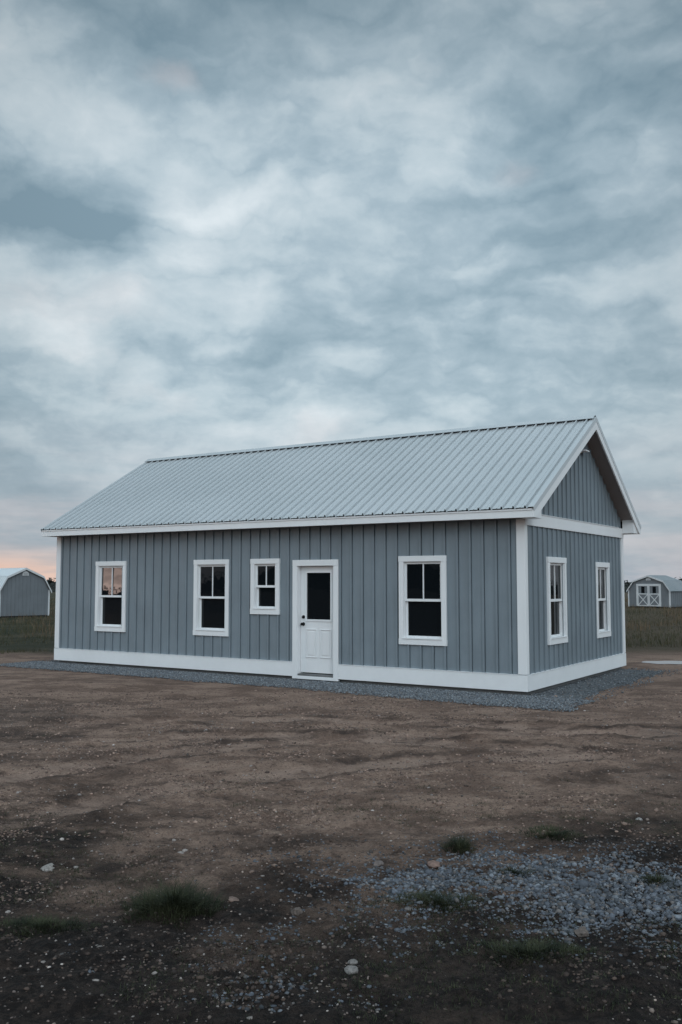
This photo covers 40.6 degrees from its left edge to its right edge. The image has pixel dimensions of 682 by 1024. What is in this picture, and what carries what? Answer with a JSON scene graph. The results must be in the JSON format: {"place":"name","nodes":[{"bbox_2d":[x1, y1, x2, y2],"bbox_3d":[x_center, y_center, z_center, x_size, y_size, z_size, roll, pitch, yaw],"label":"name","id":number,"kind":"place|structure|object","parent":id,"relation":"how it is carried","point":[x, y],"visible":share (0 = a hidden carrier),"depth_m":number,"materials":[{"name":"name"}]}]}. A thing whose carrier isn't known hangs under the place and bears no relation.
{"place":"outdoors","nodes":[
{"label":"outdoors","id":0,"kind":"place"},
{"bbox_2d":[0,592,681,1023],"bbox_3d":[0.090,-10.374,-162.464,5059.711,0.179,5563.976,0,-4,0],"label":"ground","id":1,"kind":"structure","parent":0,"point":[60,686],"depth_m":6.98,"materials":[{"name":"brown soil"}]},
{"bbox_2d":[0,568,51,617],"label":"barn shed","id":2,"kind":"structure","parent":1,"relation":"on","point":[25,591],"depth_m":48.45,"materials":[{"name":"grey wood"}]},
{"bbox_2d":[40,863,54,871],"bbox_3d":[-1.934,2.353,6.101,0.089,0.042,0.119,-1,-4,15],"label":"rock","id":3,"kind":"object","parent":1,"relation":"on","point":[49,867],"visible":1,"depth_m":6.08,"materials":[{"name":"stone"}]},
{"bbox_2d":[0,913,127,941],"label":"grass tuft","id":4,"kind":"object","parent":1,"relation":"on","point":[32,923],"visible":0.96,"depth_m":4.99,"materials":[{"name":"green plant"}]},
{"bbox_2d":[115,873,227,930],"bbox_3d":[-0.959,2.192,5.306,0.690,0.248,0.639,0,-4,0],"label":"grass tuft","id":5,"kind":"object","parent":1,"relation":"on","point":[185,902],"visible":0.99,"depth_m":5.28,"materials":[{"name":"green plant"}]},
{"bbox_2d":[228,896,238,901],"bbox_3d":[-0.635,2.312,5.492,0.078,0.033,0.081,0,-4,0],"label":"rock","id":6,"kind":"object","parent":1,"relation":"on","point":[231,899],"visible":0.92,"depth_m":5.47,"materials":[{"name":"stone"}]},
{"bbox_2d":[291,907,302,915],"bbox_3d":[-0.246,2.257,5.210,0.066,0.051,0.052,3,-5,-30],"label":"rock","id":7,"kind":"object","parent":1,"relation":"on","point":[296,911],"visible":1,"depth_m":5.19,"materials":[{"name":"stone"}]},
{"bbox_2d":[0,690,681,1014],"bbox_3d":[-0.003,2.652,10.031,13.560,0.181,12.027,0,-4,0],"label":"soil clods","id":8,"kind":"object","parent":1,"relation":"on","point":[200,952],"visible":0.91,"depth_m":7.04,"materials":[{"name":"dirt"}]},
{"bbox_2d":[0,715,681,1023],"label":"yard weeds","id":9,"kind":"object","parent":1,"relation":"on","point":[384,964],"visible":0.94,"depth_m":4.76,"materials":[{"name":"green plant"}]},
{"bbox_2d":[0,700,681,1023],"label":"scattered pebbles","id":10,"kind":"object","parent":1,"relation":"on","point":[324,947],"visible":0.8,"depth_m":6.49,"materials":[{"name":"stone"}]},
{"bbox_2d":[344,965,357,974],"bbox_3d":[0.048,2.211,4.428,0.076,0.065,0.068,-1,-4,10],"label":"rock","id":11,"kind":"object","parent":1,"relation":"on","point":[351,969],"visible":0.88,"depth_m":4.41,"materials":[{"name":"stone"}]},
{"bbox_2d":[347,959,357,964],"bbox_3d":[0.058,2.226,4.552,0.054,0.032,0.041,0,-4,2],"label":"rock","id":12,"kind":"object","parent":1,"relation":"on","point":[352,961],"visible":0.91,"depth_m":4.54,"materials":[{"name":"stone"}]},
{"bbox_2d":[54,661,664,701],"bbox_3d":[-0.315,3.394,20.089,12.924,0.004,6.781,-3,-5,34],"label":"gravel bed","id":13,"kind":"object","parent":1,"relation":"on","point":[593,684],"visible":0.15,"depth_m":16.68,"materials":[{"name":"grey gravel"}]},
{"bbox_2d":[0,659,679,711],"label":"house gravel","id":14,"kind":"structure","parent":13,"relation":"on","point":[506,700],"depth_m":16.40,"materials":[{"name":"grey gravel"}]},
{"bbox_2d":[40,415,640,694],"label":"grey house","id":15,"kind":"structure","parent":13,"relation":"on","point":[489,558],"depth_m":17.85,"materials":[{"name":"paint"}]},
{"bbox_2d":[94,561,126,631],"bbox_3d":[-5.080,1.872,20.477,0.950,1.550,0.175,-3,-5,33],"label":"window","id":16,"kind":"structure","parent":15,"relation":"in","point":[110,579],"depth_m":20.51,"materials":[{"name":"white paint"}]},
{"bbox_2d":[193,559,228,636],"bbox_3d":[-2.626,1.753,18.899,0.945,1.550,0.175,-3,-5,33],"label":"window","id":17,"kind":"structure","parent":15,"relation":"in","point":[211,577],"depth_m":18.92,"materials":[{"name":"white paint"}]},
{"bbox_2d":[250,558,279,614],"bbox_3d":[-1.465,1.467,18.170,0.716,1.090,0.175,-3,-5,33],"label":"window","id":18,"kind":"structure","parent":15,"relation":"in","point":[264,573],"depth_m":18.18,"materials":[{"name":"white paint"}]},
{"bbox_2d":[292,559,338,680],"bbox_3d":[-0.442,2.036,17.496,1.044,2.254,0.207,-3,-5,33],"label":"door","id":19,"kind":"structure","parent":15,"relation":"in","point":[315,587],"depth_m":17.54,"materials":[{"name":"white paint"}]},
{"bbox_2d":[398,555,447,645],"bbox_3d":[1.461,1.557,16.273,0.946,1.565,0.175,-3,-5,33],"label":"window","id":20,"kind":"structure","parent":15,"relation":"in","point":[422,579],"depth_m":16.28,"materials":[{"name":"white paint"}]},
{"bbox_2d":[546,557,567,644],"bbox_3d":[3.817,1.579,16.490,0.175,1.535,0.953,-3,-5,33],"label":"window","id":21,"kind":"structure","parent":15,"relation":"in","point":[556,591],"depth_m":16.59,"materials":[{"name":"white paint"}]},
{"bbox_2d":[595,562,610,637],"bbox_3d":[5.270,1.781,18.736,0.175,1.510,0.898,-3,-5,33],"label":"window","id":22,"kind":"structure","parent":15,"relation":"in","point":[603,610],"depth_m":18.89,"materials":[{"name":"white paint"}]},
{"bbox_2d":[47,577,681,592],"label":"distant wood","id":23,"kind":"object","parent":1,"relation":"on","point":[52,584],"visible":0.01,"depth_m":171.69,"materials":[{"name":"green plant"}]},
{"bbox_2d":[373,860,383,866],"bbox_3d":[0.246,2.340,6.117,0.070,0.049,0.086,-2,-5,29],"label":"rock","id":24,"kind":"object","parent":1,"relation":"on","point":[378,863],"visible":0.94,"depth_m":6.10,"materials":[{"name":"stone"}]},
{"bbox_2d":[427,860,439,867],"bbox_3d":[0.617,2.346,6.147,0.084,0.044,0.085,4,-6,-39],"label":"rock","id":25,"kind":"object","parent":1,"relation":"on","point":[433,864],"visible":1,"depth_m":6.13,"materials":[{"name":"stone"}]},
{"bbox_2d":[390,887,493,918],"bbox_3d":[0.586,2.246,5.339,0.623,0.126,0.442,0,-4,0],"label":"grass tuft","id":26,"kind":"object","parent":1,"relation":"on","point":[440,901],"visible":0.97,"depth_m":5.36,"materials":[{"name":"green plant"}]},
{"bbox_2d":[437,832,475,854],"bbox_3d":[0.840,2.331,6.504,0.336,0.138,0.330,2,-5,-28],"label":"grass tuft","id":27,"kind":"object","parent":1,"relation":"on","point":[460,845],"visible":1,"depth_m":6.50,"materials":[{"name":"green plant"}]},
{"bbox_2d":[492,863,534,877],"bbox_3d":[1.101,2.305,5.900,0.318,0.088,0.260,0,-4,0],"label":"grass tuft","id":28,"kind":"object","parent":1,"relation":"on","point":[514,871],"visible":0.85,"depth_m":5.91,"materials":[{"name":"green plant"}]},
{"bbox_2d":[451,934,609,969],"bbox_3d":[0.955,2.216,4.701,0.859,0.101,0.507,0,-4,0],"label":"grass tuft","id":29,"kind":"object","parent":1,"relation":"on","point":[523,949],"visible":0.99,"depth_m":4.68,"materials":[{"name":"green plant"}]},
{"bbox_2d":[496,823,595,844],"bbox_3d":[1.519,2.370,6.806,0.776,0.092,0.546,0,-4,0],"label":"grass tuft","id":30,"kind":"object","parent":1,"relation":"on","point":[553,833],"visible":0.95,"depth_m":6.84,"materials":[{"name":"green plant"}]},
{"bbox_2d":[574,926,588,936],"bbox_3d":[1.295,2.271,4.969,0.078,0.066,0.085,-4,-6,43],"label":"rock","id":31,"kind":"object","parent":1,"relation":"on","point":[581,931],"visible":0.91,"depth_m":4.95,"materials":[{"name":"stone"}]},
{"bbox_2d":[626,575,681,607],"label":"barn shed","id":32,"kind":"structure","parent":1,"relation":"on","point":[657,591],"depth_m":65.83,"materials":[{"name":"grey wood"}]},
{"bbox_2d":[637,585,648,605],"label":"door","id":33,"kind":"structure","parent":32,"relation":"in","point":[642,590],"depth_m":66.23,"materials":[{"name":"white wood"}]},
{"bbox_2d":[648,585,659,605],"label":"door","id":34,"kind":"structure","parent":32,"relation":"in","point":[653,590],"depth_m":65.60,"materials":[{"name":"white wood"}]},
{"bbox_2d":[631,871,679,891],"bbox_3d":[1.956,2.286,5.758,0.369,0.098,0.368,-2,-5,23],"label":"grass tuft","id":35,"kind":"object","parent":1,"relation":"on","point":[653,879],"visible":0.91,"depth_m":5.73,"materials":[{"name":"green plant"}]},
{"bbox_2d":[643,661,681,663],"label":"puddle","id":36,"kind":"object","parent":1,"relation":"on","point":[666,662],"visible":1,"depth_m":21.43,"materials":[{"name":"grey liquid"}]},
{"bbox_2d":[0,598,681,653],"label":"field grass","id":37,"kind":"structure","parent":0,"point":[626,639],"depth_m":34.23,"materials":[{"name":"green plant"}]},
{"bbox_2d":[0,0,681,581],"label":"sky","id":38,"kind":"structure","parent":0,"point":[226,225],"materials":[{"name":"grey"}]},
{"bbox_2d":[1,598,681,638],"bbox_3d":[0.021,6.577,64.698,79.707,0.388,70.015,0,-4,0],"label":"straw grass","id":39,"kind":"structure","parent":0,"point":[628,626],"depth_m":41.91,"materials":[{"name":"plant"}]},
{"bbox_2d":[59,830,681,1012],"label":"spilled gravel","id":40,"kind":"structure","parent":0,"point":[597,897],"depth_m":5.54,"materials":[{"name":"grey gravel"}]}
]}

